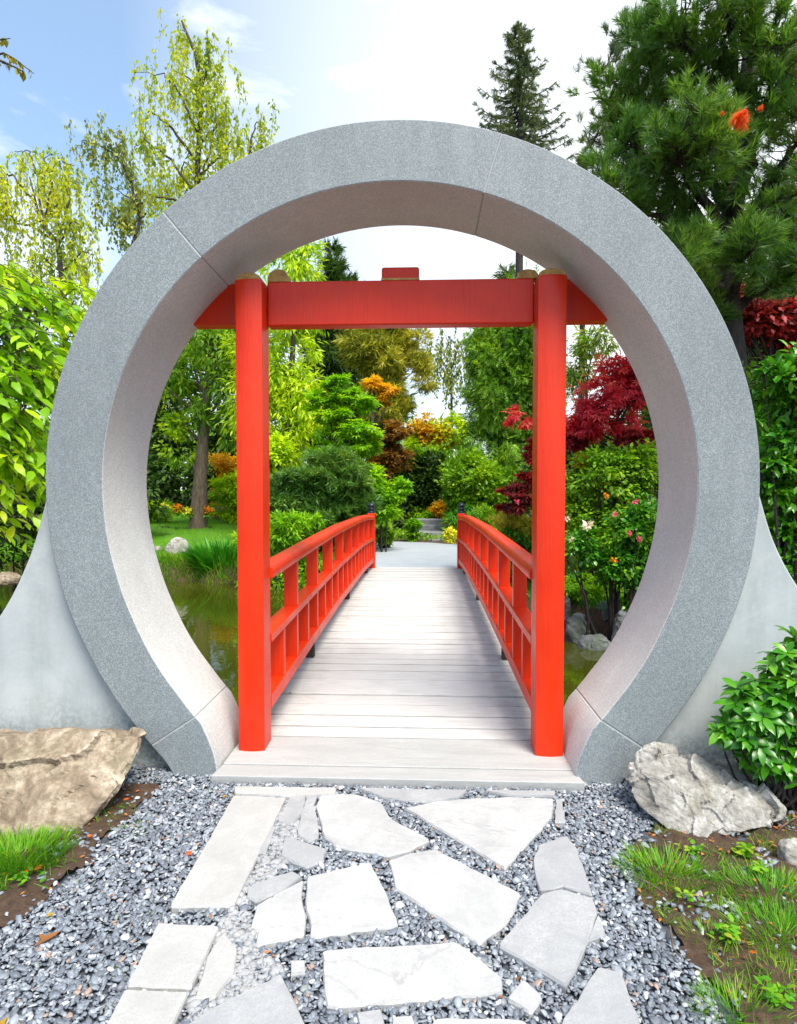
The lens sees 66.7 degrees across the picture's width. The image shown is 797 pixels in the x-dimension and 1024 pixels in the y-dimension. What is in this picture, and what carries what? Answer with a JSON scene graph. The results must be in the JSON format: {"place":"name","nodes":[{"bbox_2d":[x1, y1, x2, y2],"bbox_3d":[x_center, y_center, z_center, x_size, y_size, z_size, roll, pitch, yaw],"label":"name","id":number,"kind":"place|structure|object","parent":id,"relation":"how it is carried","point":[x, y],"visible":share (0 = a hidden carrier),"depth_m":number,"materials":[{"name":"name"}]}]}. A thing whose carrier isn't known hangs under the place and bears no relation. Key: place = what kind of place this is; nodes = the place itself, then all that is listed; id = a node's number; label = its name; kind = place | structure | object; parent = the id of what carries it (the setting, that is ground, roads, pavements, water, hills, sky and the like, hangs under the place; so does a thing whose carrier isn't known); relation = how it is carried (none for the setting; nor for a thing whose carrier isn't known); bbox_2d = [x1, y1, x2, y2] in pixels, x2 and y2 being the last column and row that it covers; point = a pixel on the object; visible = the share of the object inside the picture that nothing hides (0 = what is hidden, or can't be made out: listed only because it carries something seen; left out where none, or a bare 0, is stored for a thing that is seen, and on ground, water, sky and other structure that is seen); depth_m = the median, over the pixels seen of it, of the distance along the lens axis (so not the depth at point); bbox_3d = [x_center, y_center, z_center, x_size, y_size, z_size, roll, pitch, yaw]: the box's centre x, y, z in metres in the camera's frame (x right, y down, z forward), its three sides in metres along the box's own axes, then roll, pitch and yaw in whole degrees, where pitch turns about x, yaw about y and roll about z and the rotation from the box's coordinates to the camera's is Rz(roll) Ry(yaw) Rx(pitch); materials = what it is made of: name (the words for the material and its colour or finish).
{"place":"outdoors","nodes":[
{"label":"outdoors","id":0,"kind":"place"},
{"bbox_2d":[0,38,33,81],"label":"overhanging branch","id":1,"kind":"object","parent":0,"point":[5,42],"visible":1,"depth_m":4.22,"materials":[{"name":"green plant"}]},
{"bbox_2d":[0,514,280,556],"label":"lawn","id":2,"kind":"structure","parent":0,"point":[181,536],"depth_m":17.53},
{"bbox_2d":[152,329,284,528],"bbox_3d":[-5.739,-3.079,18.783,4.707,7.424,2.806,0,2,2],"label":"lawn tree","id":3,"kind":"object","parent":2,"relation":"on","point":[208,364],"visible":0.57,"depth_m":18.54,"materials":[{"name":"green plant"}]},
{"bbox_2d":[207,467,236,523],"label":"lime shrub","id":4,"kind":"object","parent":2,"relation":"on","point":[227,491],"visible":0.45,"depth_m":19.97,"materials":[{"name":"green plant"}]},
{"bbox_2d":[0,581,604,707],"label":"pond water","id":5,"kind":"structure","parent":0,"point":[208,613],"depth_m":8.38,"materials":[{"name":"liquid"}]},
{"bbox_2d":[0,571,21,586],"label":"rock","id":6,"kind":"object","parent":5,"relation":"in","point":[9,578],"visible":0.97,"depth_m":9.10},
{"bbox_2d":[564,613,590,643],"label":"rock","id":7,"kind":"object","parent":5,"relation":"in","point":[575,627],"visible":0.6,"depth_m":7.46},
{"bbox_2d":[577,634,610,650],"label":"rock","id":8,"kind":"object","parent":5,"relation":"in","point":[597,642],"visible":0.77,"depth_m":7.14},
{"bbox_2d":[0,502,649,638],"bbox_3d":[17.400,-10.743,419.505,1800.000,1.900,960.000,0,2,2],"label":"ground","id":9,"kind":"structure","parent":0,"point":[600,624],"depth_m":12.51,"materials":[{"name":"plant"}]},
{"bbox_2d":[0,476,45,594],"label":"dark shrub","id":10,"kind":"object","parent":9,"relation":"on","point":[23,555],"visible":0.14,"depth_m":10.90,"materials":[{"name":"green plant"}]},
{"bbox_2d":[0,264,84,552],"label":"broadleaf tree","id":11,"kind":"object","parent":9,"relation":"on","point":[19,383],"visible":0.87,"depth_m":5.45,"materials":[{"name":"green plant"}]},
{"bbox_2d":[0,260,97,419],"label":"dogwood tree","id":12,"kind":"object","parent":9,"relation":"on","point":[10,280],"visible":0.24,"depth_m":8.51,"materials":[{"name":"green plant"}]},
{"bbox_2d":[0,144,104,345],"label":"weeping birch","id":13,"kind":"object","parent":9,"relation":"on","point":[53,200],"visible":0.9,"depth_m":12.07,"materials":[{"name":"green plant"}]},
{"bbox_2d":[0,396,176,539],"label":"dark shrub","id":14,"kind":"object","parent":9,"relation":"on","point":[151,496],"visible":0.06,"depth_m":16.45,"materials":[{"name":"green plant"}]},
{"bbox_2d":[64,110,156,255],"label":"weeping birch","id":15,"kind":"object","parent":9,"relation":"on","point":[137,206],"visible":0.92,"depth_m":13.85,"materials":[{"name":"green plant"}]},
{"bbox_2d":[0,546,334,583],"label":"bank grass","id":16,"kind":"structure","parent":9,"relation":"on","point":[162,555],"depth_m":12.67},
{"bbox_2d":[115,7,279,332],"bbox_3d":[-4.909,-6.048,14.989,4.127,13.068,2.141,0,2,2],"label":"weeping birch","id":17,"kind":"object","parent":9,"relation":"on","point":[198,90],"visible":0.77,"depth_m":14.77,"materials":[{"name":"green plant"}]},
{"bbox_2d":[171,534,237,572],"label":"sedge clump","id":18,"kind":"object","parent":9,"relation":"on","point":[206,560],"visible":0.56,"depth_m":12.57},
{"bbox_2d":[147,331,287,509],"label":"evergreen tree","id":19,"kind":"object","parent":9,"relation":"on","point":[172,479],"visible":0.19,"depth_m":24.78,"materials":[{"name":"green plant"}]},
{"bbox_2d":[207,451,236,517],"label":"golden shrub","id":20,"kind":"object","parent":9,"relation":"on","point":[222,463],"visible":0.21,"depth_m":20.88,"materials":[{"name":"orange plant"}]},
{"bbox_2d":[205,239,328,469],"bbox_3d":[-3.472,-3.569,17.161,3.650,8.639,2.741,0,2,2],"label":"yellow tree","id":21,"kind":"object","parent":9,"relation":"on","point":[287,395],"visible":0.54,"depth_m":16.81,"materials":[{"name":"green plant"}]},
{"bbox_2d":[234,429,301,534],"bbox_3d":[-3.364,-0.512,15.679,1.994,3.232,1.424,0,2,2],"label":"yellow bush","id":22,"kind":"object","parent":9,"relation":"on","point":[280,454],"visible":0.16,"depth_m":15.44,"materials":[{"name":"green plant"}]},
{"bbox_2d":[227,507,326,589],"bbox_3d":[-2.300,1.085,11.966,2.098,2.385,1.249,0,2,2],"label":"fern bush","id":23,"kind":"object","parent":9,"relation":"on","point":[283,527],"visible":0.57,"depth_m":11.76,"materials":[{"name":"green plant"}]},
{"bbox_2d":[269,444,384,553],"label":"pine","id":24,"kind":"object","parent":9,"relation":"on","point":[333,485],"visible":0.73,"depth_m":12.87,"materials":[{"name":"green plant"}]},
{"bbox_2d":[299,372,384,463],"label":"maple tree","id":25,"kind":"object","parent":9,"relation":"on","point":[340,405],"visible":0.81,"depth_m":14.77,"materials":[{"name":"green plant"}]},
{"bbox_2d":[274,236,416,464],"bbox_3d":[-2.114,-5.441,23.950,5.781,11.256,3.464,0,2,2],"label":"conifer","id":26,"kind":"object","parent":9,"relation":"on","point":[334,269],"visible":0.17,"depth_m":23.47,"materials":[{"name":"green plant"}]},
{"bbox_2d":[358,372,401,455],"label":"orange maple","id":27,"kind":"object","parent":9,"relation":"on","point":[374,384],"visible":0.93,"depth_m":17.34,"materials":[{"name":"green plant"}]},
{"bbox_2d":[375,523,396,547],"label":"garden plant","id":28,"kind":"object","parent":9,"relation":"on","point":[391,533],"visible":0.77,"depth_m":14.95,"materials":[{"name":"green plant"}]},
{"bbox_2d":[332,328,442,458],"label":"conifer","id":29,"kind":"object","parent":9,"relation":"on","point":[390,355],"visible":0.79,"depth_m":20.55,"materials":[{"name":"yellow plant"}]},
{"bbox_2d":[362,463,413,551],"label":"green bush","id":30,"kind":"object","parent":9,"relation":"on","point":[390,510],"visible":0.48,"depth_m":13.88,"materials":[{"name":"green plant"}]},
{"bbox_2d":[365,416,420,541],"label":"bronze maple","id":31,"kind":"object","parent":9,"relation":"on","point":[394,457],"visible":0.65,"depth_m":16.75,"materials":[{"name":"orange plant"}]},
{"bbox_2d":[0,120,796,785],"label":"moon gate","id":32,"kind":"structure","parent":9,"relation":"on","point":[94,634],"depth_m":3.12,"materials":[{"name":"stone"}]},
{"bbox_2d":[270,502,531,740],"bbox_3d":[0.168,0.711,7.203,1.899,1.574,7.458,0,2,2],"label":"footbridge","id":33,"kind":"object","parent":9,"relation":"on","point":[362,646],"visible":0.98,"depth_m":4.80,"materials":[{"name":"wood"}]},
{"bbox_2d":[403,517,423,541],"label":"garden plant","id":34,"kind":"object","parent":9,"relation":"on","point":[411,525],"visible":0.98,"depth_m":17.45,"materials":[{"name":"green plant"}]},
{"bbox_2d":[387,449,454,527],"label":"dark bush","id":35,"kind":"object","parent":9,"relation":"on","point":[425,488],"visible":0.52,"depth_m":21.64,"materials":[{"name":"green plant"}]},
{"bbox_2d":[397,444,452,508],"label":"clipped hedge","id":36,"kind":"object","parent":9,"relation":"on","point":[429,447],"visible":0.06,"depth_m":23.76,"materials":[{"name":"green plant"}]},
{"bbox_2d":[416,518,446,540],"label":"garden steps","id":37,"kind":"structure","parent":9,"relation":"on","point":[432,526],"depth_m":19.40,"materials":[{"name":"stone"}]},
{"bbox_2d":[400,410,469,455],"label":"yellow shrub","id":38,"kind":"object","parent":9,"relation":"on","point":[430,432],"visible":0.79,"depth_m":25.51,"materials":[{"name":"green plant"}]},
{"bbox_2d":[424,328,472,459],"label":"weeping birch","id":39,"kind":"object","parent":9,"relation":"on","point":[451,382],"visible":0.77,"depth_m":26.42,"materials":[{"name":"green plant"}]},
{"bbox_2d":[304,511,601,564],"bbox_3d":[2.703,0.972,17.961,14.101,2.151,15.937,0,2,2],"label":"ground cover","id":40,"kind":"object","parent":9,"relation":"on","point":[399,533],"visible":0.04,"depth_m":18.16,"materials":[{"name":"green plant"}]},
{"bbox_2d":[433,445,516,536],"bbox_3d":[2.399,-0.523,18.921,2.660,3.131,2.079,0,2,2],"label":"round shrub","id":41,"kind":"object","parent":9,"relation":"on","point":[475,484],"visible":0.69,"depth_m":18.49,"materials":[{"name":"green plant"}]},
{"bbox_2d":[485,510,531,584],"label":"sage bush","id":42,"kind":"object","parent":9,"relation":"on","point":[517,529],"visible":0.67,"depth_m":9.57,"materials":[{"name":"green plant"}]},
{"bbox_2d":[441,261,579,508],"bbox_3d":[3.657,-3.814,19.752,4.620,8.713,2.972,0,2,2],"label":"columnar cypress","id":43,"kind":"object","parent":9,"relation":"on","point":[499,364],"visible":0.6,"depth_m":19.13,"materials":[{"name":"green plant"}]},
{"bbox_2d":[472,19,578,278],"bbox_3d":[4.785,-9.392,23.710,4.005,19.120,4.524,1,2,37],"label":"spruce","id":44,"kind":"object","parent":9,"relation":"on","point":[522,118],"visible":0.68,"depth_m":23.06,"materials":[{"name":"green plant"}]},
{"bbox_2d":[510,556,622,615],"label":"bank grass","id":45,"kind":"structure","parent":9,"relation":"on","point":[529,586],"depth_m":8.63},
{"bbox_2d":[493,350,656,573],"bbox_3d":[2.747,-0.631,9.049,2.698,3.754,1.038,0,2,2],"label":"red maple","id":46,"kind":"object","parent":9,"relation":"on","point":[621,388],"visible":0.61,"depth_m":8.95,"materials":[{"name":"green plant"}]},
{"bbox_2d":[498,399,658,540],"bbox_3d":[4.343,-0.794,12.357,4.426,3.452,3.031,1,2,24],"label":"dark shrub","id":47,"kind":"object","parent":9,"relation":"on","point":[569,454],"visible":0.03,"depth_m":11.99,"materials":[{"name":"green plant"}]},
{"bbox_2d":[564,571,623,604],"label":"ground plant","id":48,"kind":"object","parent":9,"relation":"on","point":[573,589],"visible":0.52,"depth_m":8.12,"materials":[{"name":"green plant"}]},
{"bbox_2d":[566,325,641,491],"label":"backlit tree","id":49,"kind":"object","parent":9,"relation":"on","point":[583,349],"visible":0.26,"depth_m":15.57,"materials":[{"name":"green plant"}]},
{"bbox_2d":[564,437,658,599],"bbox_3d":[2.951,0.165,8.528,1.884,2.426,1.370,0,2,2],"label":"bank shrub","id":50,"kind":"object","parent":9,"relation":"on","point":[617,471],"visible":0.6,"depth_m":8.31,"materials":[{"name":"green plant"}]},
{"bbox_2d":[565,491,657,641],"bbox_3d":[2.598,0.687,7.293,1.434,1.886,1.038,-1,2,-20],"label":"rhododendron","id":51,"kind":"object","parent":9,"relation":"on","point":[627,569],"visible":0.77,"depth_m":7.22,"materials":[{"name":"green plant"}]},
{"bbox_2d":[571,5,676,486],"bbox_3d":[4.801,-5.154,12.867,2.619,10.493,1.860,0,2,2],"label":"pine tree","id":52,"kind":"object","parent":9,"relation":"on","point":[618,55],"visible":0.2,"depth_m":12.46,"materials":[{"name":"green plant"}]},
{"bbox_2d":[563,0,796,378],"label":"pine tree","id":53,"kind":"object","parent":9,"relation":"on","point":[697,137],"visible":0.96,"depth_m":7.29,"materials":[{"name":"green plant"}]},
{"bbox_2d":[728,108,753,133],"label":"dead sprig","id":54,"kind":"object","parent":53,"relation":"attached to","point":[739,119],"visible":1,"depth_m":6.33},
{"bbox_2d":[701,152,796,391],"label":"evergreen tree","id":55,"kind":"object","parent":9,"relation":"on","point":[792,290],"visible":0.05,"depth_m":12.98,"materials":[{"name":"green plant"}]},
{"bbox_2d":[740,281,796,387],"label":"red maple","id":56,"kind":"object","parent":9,"relation":"on","point":[770,325],"visible":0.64,"depth_m":9.03,"materials":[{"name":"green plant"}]},
{"bbox_2d":[741,346,796,531],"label":"dark shrub","id":57,"kind":"object","parent":9,"relation":"on","point":[751,385],"visible":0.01,"depth_m":6.22,"materials":[{"name":"green plant"}]},
{"bbox_2d":[749,340,796,584],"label":"laurel","id":58,"kind":"object","parent":9,"relation":"on","point":[778,455],"visible":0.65,"depth_m":4.70,"materials":[{"name":"green plant"}]},
{"bbox_2d":[0,765,796,1023],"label":"gravel bed","id":59,"kind":"object","parent":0,"point":[540,1016],"depth_m":2.05,"materials":[{"name":"gravel"}]},
{"bbox_2d":[0,783,160,926],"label":"soil","id":60,"kind":"structure","parent":59,"relation":"on","point":[13,902],"depth_m":2.43,"materials":[{"name":"soil"}]},
{"bbox_2d":[0,837,45,891],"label":"grass tuft","id":61,"kind":"object","parent":60,"relation":"on","point":[2,886],"visible":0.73,"depth_m":2.35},
{"bbox_2d":[0,820,83,878],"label":"grass tuft","id":62,"kind":"object","parent":60,"relation":"on","point":[26,841],"visible":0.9,"depth_m":2.47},
{"bbox_2d":[0,727,145,836],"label":"boulder","id":63,"kind":"object","parent":60,"relation":"on","point":[70,777],"visible":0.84,"depth_m":2.80,"materials":[{"name":"stone"}]},
{"bbox_2d":[107,990,187,1023],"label":"granite paver","id":64,"kind":"object","parent":59,"relation":"on","point":[145,1007],"visible":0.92,"depth_m":1.71,"materials":[{"name":"stone"}]},
{"bbox_2d":[127,923,218,991],"bbox_3d":[-0.711,1.419,1.915,0.214,0.052,0.264,0,2,2],"label":"granite paver","id":65,"kind":"object","parent":59,"relation":"on","point":[173,958],"visible":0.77,"depth_m":1.89,"materials":[{"name":"stone"}]},
{"bbox_2d":[196,934,236,1001],"bbox_3d":[-0.551,1.421,1.876,0.098,0.050,0.264,0,2,-6],"label":"broken paver","id":66,"kind":"object","parent":59,"relation":"on","point":[220,967],"visible":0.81,"depth_m":1.85,"materials":[{"name":"stone"}]},
{"bbox_2d":[170,795,285,913],"bbox_3d":[-0.682,1.402,2.525,0.257,0.049,0.787,0,2,2],"label":"granite paver","id":67,"kind":"object","parent":59,"relation":"on","point":[222,869],"visible":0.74,"depth_m":2.43,"materials":[{"name":"stone"}]},
{"bbox_2d":[189,975,303,1023],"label":"flagstone","id":68,"kind":"object","parent":59,"relation":"on","point":[271,1001],"visible":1,"depth_m":1.70,"materials":[{"name":"stone"}]},
{"bbox_2d":[184,803,316,1019],"bbox_3d":[-0.470,1.395,2.272,0.278,0.038,1.193,0,2,2],"label":"mortar rubble","id":69,"kind":"object","parent":59,"relation":"on","point":[246,965],"visible":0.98,"depth_m":1.99,"materials":[{"name":"gravel"}]},
{"bbox_2d":[247,872,301,905],"bbox_3d":[-0.466,1.411,2.253,0.212,0.048,0.098,-2,2,-45],"label":"grey stone","id":70,"kind":"object","parent":59,"relation":"on","point":[265,890],"visible":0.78,"depth_m":2.24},
{"bbox_2d":[250,881,305,949],"bbox_3d":[-0.419,1.414,2.113,0.186,0.049,0.302,0,2,-11],"label":"flagstone","id":71,"kind":"object","parent":59,"relation":"on","point":[280,917],"visible":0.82,"depth_m":2.07,"materials":[{"name":"stone"}]},
{"bbox_2d":[234,786,335,800],"bbox_3d":[-0.562,1.389,2.962,0.512,0.049,0.090,0,2,2],"label":"edging strip","id":72,"kind":"object","parent":59,"relation":"on","point":[288,792],"visible":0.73,"depth_m":2.96,"materials":[{"name":"stone"}]},
{"bbox_2d":[278,796,305,825],"bbox_3d":[-0.484,1.393,2.785,0.102,0.052,0.246,0,2,2],"label":"grey stone","id":73,"kind":"object","parent":59,"relation":"on","point":[292,812],"visible":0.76,"depth_m":2.77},
{"bbox_2d":[281,837,326,873],"bbox_3d":[-0.401,1.403,2.455,0.237,0.051,0.141,1,2,25],"label":"grey stone","id":74,"kind":"object","parent":59,"relation":"on","point":[297,853],"visible":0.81,"depth_m":2.44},
{"bbox_2d":[298,796,318,843],"bbox_3d":[-0.406,1.395,2.722,0.091,0.051,0.401,0,2,-8],"label":"grey stone","id":75,"kind":"object","parent":59,"relation":"on","point":[308,830],"visible":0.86,"depth_m":2.67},
{"bbox_2d":[305,863,397,944],"bbox_3d":[-0.187,1.412,2.183,0.298,0.049,0.368,0,2,-14],"label":"flagstone","id":76,"kind":"object","parent":59,"relation":"on","point":[343,903],"visible":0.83,"depth_m":2.14,"materials":[{"name":"stone"}]},
{"bbox_2d":[356,1009,383,1023],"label":"stone","id":77,"kind":"object","parent":59,"relation":"on","point":[371,1017],"visible":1,"depth_m":1.68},
{"bbox_2d":[316,794,428,862],"bbox_3d":[-0.182,1.397,2.684,0.352,0.051,0.614,-1,2,-35],"label":"flagstone","id":78,"kind":"object","parent":59,"relation":"on","point":[355,823],"visible":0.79,"depth_m":2.62,"materials":[{"name":"stone"}]},
{"bbox_2d":[211,736,584,791],"bbox_3d":[-0.005,1.394,3.300,1.888,0.120,0.500,0,2,2],"label":"threshold","id":79,"kind":"object","parent":59,"relation":"on","point":[432,763],"visible":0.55,"depth_m":3.20,"materials":[{"name":"wood"}]},
{"bbox_2d":[194,267,606,756],"bbox_3d":[0.020,-0.022,3.446,2.614,2.703,0.314,0,2,2],"label":"gate frame","id":80,"kind":"object","parent":79,"relation":"on","point":[550,304],"visible":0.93,"depth_m":3.34,"materials":[{"name":"red paint"}]},
{"bbox_2d":[3,780,796,997],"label":"leaf litter","id":81,"kind":"object","parent":59,"relation":"on","point":[518,978],"visible":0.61,"depth_m":2.26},
{"bbox_2d":[322,942,502,1015],"bbox_3d":[0.036,1.423,1.849,0.543,0.047,0.221,0,2,-6],"label":"flagstone","id":82,"kind":"object","parent":59,"relation":"on","point":[357,979],"visible":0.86,"depth_m":1.82,"materials":[{"name":"stone"}]},
{"bbox_2d":[360,788,465,804],"bbox_3d":[0.069,1.391,2.930,0.528,0.048,0.126,0,2,2],"label":"edging strip","id":83,"kind":"object","parent":59,"relation":"on","point":[425,796],"visible":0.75,"depth_m":2.93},
{"bbox_2d":[388,850,520,950],"bbox_3d":[0.184,1.411,2.250,0.305,0.048,0.537,-2,2,-45],"label":"flagstone","id":84,"kind":"object","parent":59,"relation":"on","point":[462,899],"visible":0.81,"depth_m":2.20,"materials":[{"name":"stone"}]},
{"bbox_2d":[406,797,552,870],"bbox_3d":[0.449,1.395,2.768,0.596,0.049,0.591,-1,2,-40],"label":"flagstone","id":85,"kind":"object","parent":59,"relation":"on","point":[503,833],"visible":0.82,"depth_m":2.69,"materials":[{"name":"stone"}]},
{"bbox_2d":[433,1018,525,1023],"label":"flagstone","id":86,"kind":"object","parent":59,"relation":"on","point":[470,1021],"visible":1,"depth_m":1.67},
{"bbox_2d":[485,790,554,801],"bbox_3d":[0.596,1.389,2.943,0.342,0.051,0.055,0,2,2],"label":"edging strip","id":87,"kind":"object","parent":59,"relation":"on","point":[549,794],"visible":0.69,"depth_m":2.93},
{"bbox_2d":[507,980,541,1018],"bbox_3d":[0.372,1.425,1.756,0.080,0.048,0.095,1,2,42],"label":"stone","id":88,"kind":"object","parent":59,"relation":"on","point":[525,995],"visible":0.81,"depth_m":1.74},
{"bbox_2d":[499,889,596,993],"bbox_3d":[0.534,1.416,2.031,0.237,0.051,0.433,1,2,38],"label":"flagstone","id":89,"kind":"object","parent":59,"relation":"on","point":[548,936],"visible":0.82,"depth_m":1.98,"materials":[{"name":"stone"}]},
{"bbox_2d":[533,836,591,896],"bbox_3d":[0.625,1.405,2.387,0.207,0.052,0.374,0,2,2],"label":"flagstone","id":90,"kind":"object","parent":59,"relation":"on","point":[557,864],"visible":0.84,"depth_m":2.34,"materials":[{"name":"stone"}]},
{"bbox_2d":[589,916,604,943],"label":"edge stone","id":91,"kind":"object","parent":59,"relation":"on","point":[597,932],"visible":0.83,"depth_m":2.00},
{"bbox_2d":[562,968,639,1023],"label":"flagstone","id":92,"kind":"object","parent":59,"relation":"on","point":[604,997],"visible":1,"depth_m":1.72,"materials":[{"name":"stone"}]},
{"bbox_2d":[630,810,796,1023],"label":"soil","id":93,"kind":"structure","parent":59,"relation":"on","point":[701,959],"depth_m":2.12,"materials":[{"name":"soil"}]},
{"bbox_2d":[0,796,796,1023],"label":"short grass","id":94,"kind":"structure","parent":93,"relation":"on","point":[678,921],"depth_m":2.18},
{"bbox_2d":[605,839,723,892],"bbox_3d":[1.024,1.363,2.335,0.438,0.081,0.334,0,2,2],"label":"grass tuft","id":95,"kind":"object","parent":93,"relation":"on","point":[655,857],"visible":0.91,"depth_m":2.36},
{"bbox_2d":[623,741,786,836],"bbox_3d":[1.435,1.325,2.807,0.750,0.410,0.456,0,2,2],"label":"boulder","id":96,"kind":"object","parent":93,"relation":"on","point":[696,795],"visible":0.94,"depth_m":2.73,"materials":[{"name":"stone"}]},
{"bbox_2d":[706,912,741,943],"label":"weed","id":97,"kind":"object","parent":93,"relation":"on","point":[732,932],"visible":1,"depth_m":1.98,"materials":[{"name":"green plant"}]},
{"bbox_2d":[707,757,753,782],"bbox_3d":[1.623,1.291,2.984,0.245,0.171,0.282,0,2,-16],"label":"rock","id":98,"kind":"object","parent":93,"relation":"on","point":[719,763],"visible":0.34,"depth_m":2.94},
{"bbox_2d":[683,969,796,1023],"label":"grass tuft","id":99,"kind":"object","parent":93,"relation":"on","point":[734,996],"visible":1,"depth_m":1.74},
{"bbox_2d":[706,625,796,810],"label":"laurel","id":100,"kind":"object","parent":93,"relation":"on","point":[755,724],"visible":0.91,"depth_m":2.75,"materials":[{"name":"green plant"}]},
{"bbox_2d":[707,856,796,919],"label":"grass tuft","id":101,"kind":"object","parent":93,"relation":"on","point":[788,881],"visible":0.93,"depth_m":2.26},
{"bbox_2d":[717,891,796,961],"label":"grass tuft","id":102,"kind":"object","parent":93,"relation":"on","point":[791,920],"visible":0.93,"depth_m":2.06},
{"bbox_2d":[753,975,796,1008],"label":"weed","id":103,"kind":"object","parent":93,"relation":"on","point":[774,991],"visible":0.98,"depth_m":1.74,"materials":[{"name":"green plant"}]},
{"bbox_2d":[776,837,796,865],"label":"rock","id":104,"kind":"object","parent":93,"relation":"on","point":[787,850],"visible":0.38,"depth_m":2.41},
{"bbox_2d":[0,0,796,490],"label":"sky","id":105,"kind":"structure","parent":0,"point":[323,64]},
{"bbox_2d":[375,542,456,567],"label":"path","id":106,"kind":"structure","parent":0,"point":[411,554],"depth_m":13.20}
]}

